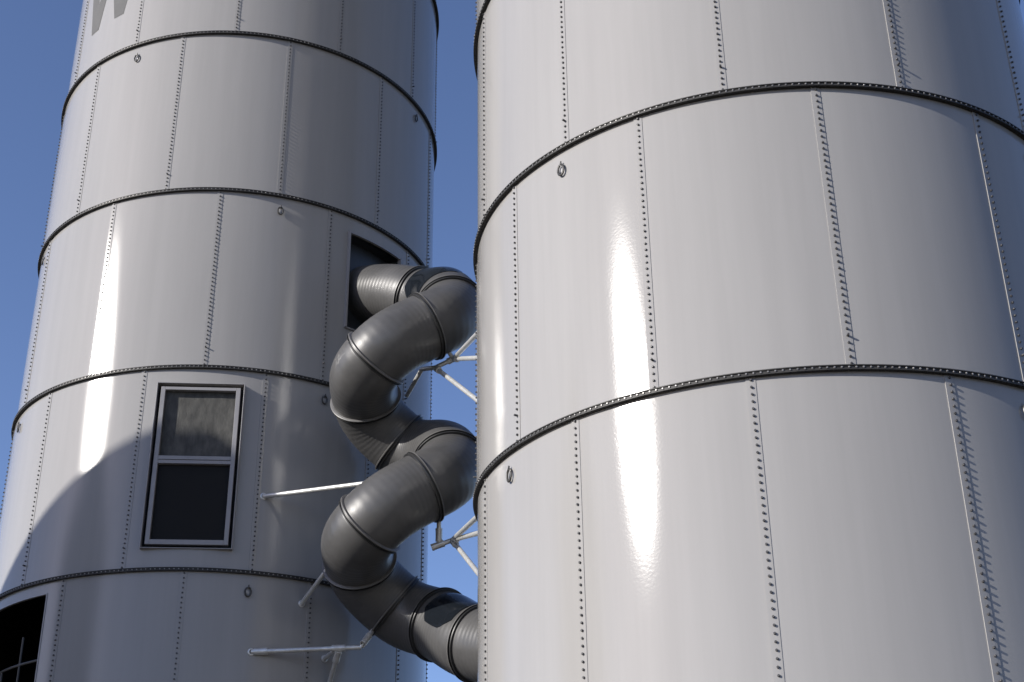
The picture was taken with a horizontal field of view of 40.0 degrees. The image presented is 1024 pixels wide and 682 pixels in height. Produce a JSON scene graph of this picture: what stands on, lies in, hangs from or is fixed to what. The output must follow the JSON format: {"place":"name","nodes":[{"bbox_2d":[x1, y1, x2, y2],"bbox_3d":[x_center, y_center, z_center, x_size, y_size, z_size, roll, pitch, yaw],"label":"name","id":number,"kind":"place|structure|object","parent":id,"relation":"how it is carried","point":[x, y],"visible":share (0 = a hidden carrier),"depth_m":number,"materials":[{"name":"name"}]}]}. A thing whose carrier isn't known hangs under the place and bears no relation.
{"place":"outdoors","nodes":[
{"label":"outdoors","id":0,"kind":"place"},
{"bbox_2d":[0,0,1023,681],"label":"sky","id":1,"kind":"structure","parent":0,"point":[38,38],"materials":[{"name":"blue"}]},
{"label":"ground","id":2,"kind":"structure","parent":0,"visible":0},
{"bbox_2d":[0,0,438,681],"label":"steel silo","id":3,"kind":"object","parent":2,"relation":"on","point":[242,190],"visible":0.73,"depth_m":15.34,"materials":[{"name":"paint"}]},
{"bbox_2d":[139,382,245,550],"bbox_3d":[-3.241,1.272,14.351,0.905,1.800,0.128,1,-27,-4],"label":"window","id":4,"kind":"structure","parent":3,"relation":"in","point":[192,498],"depth_m":14.32,"materials":[{"name":"glass"}]},
{"bbox_2d":[248,629,373,681],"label":"pipe brace","id":5,"kind":"object","parent":3,"relation":"attached to","point":[336,651],"visible":1,"depth_m":13.64,"materials":[{"name":"grey metal"}]},
{"bbox_2d":[260,481,362,499],"bbox_3d":[-1.984,1.486,14.030,1.334,0.172,0.074,-15,-30,26],"label":"pipe brace","id":6,"kind":"object","parent":3,"relation":"attached to","point":[264,496],"visible":0.91,"depth_m":14.02,"materials":[{"name":"grey metal"}]},
{"bbox_2d":[298,569,325,606],"bbox_3d":[-1.946,2.414,13.892,0.073,0.306,0.603,16,-31,-30],"label":"pipe brace","id":7,"kind":"object","parent":3,"relation":"attached to","point":[311,590],"visible":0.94,"depth_m":13.92,"materials":[{"name":"grey metal"}]},
{"bbox_2d":[321,264,477,681],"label":"tube slide","id":8,"kind":"object","parent":3,"relation":"attached to","point":[412,318],"visible":0.87,"depth_m":13.76,"materials":[{"name":"plastic"}]},
{"bbox_2d":[473,0,1023,681],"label":"steel silo","id":9,"kind":"object","parent":2,"relation":"on","point":[749,332],"visible":1,"depth_m":9.39,"materials":[{"name":"paint"}]},
{"bbox_2d":[405,331,476,401],"bbox_3d":[-0.502,0.422,13.472,0.425,1.490,2.891,7,-28,-16],"label":"pipe brace","id":10,"kind":"object","parent":9,"relation":"attached to","point":[452,358],"visible":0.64,"depth_m":13.99,"materials":[{"name":"grey metal"}]},
{"bbox_2d":[430,516,477,576],"bbox_3d":[-0.385,1.848,12.468,0.295,1.335,2.351,5,-27,-12],"label":"pipe brace","id":11,"kind":"object","parent":9,"relation":"attached to","point":[456,538],"visible":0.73,"depth_m":13.08,"materials":[{"name":"grey metal"}]}
]}

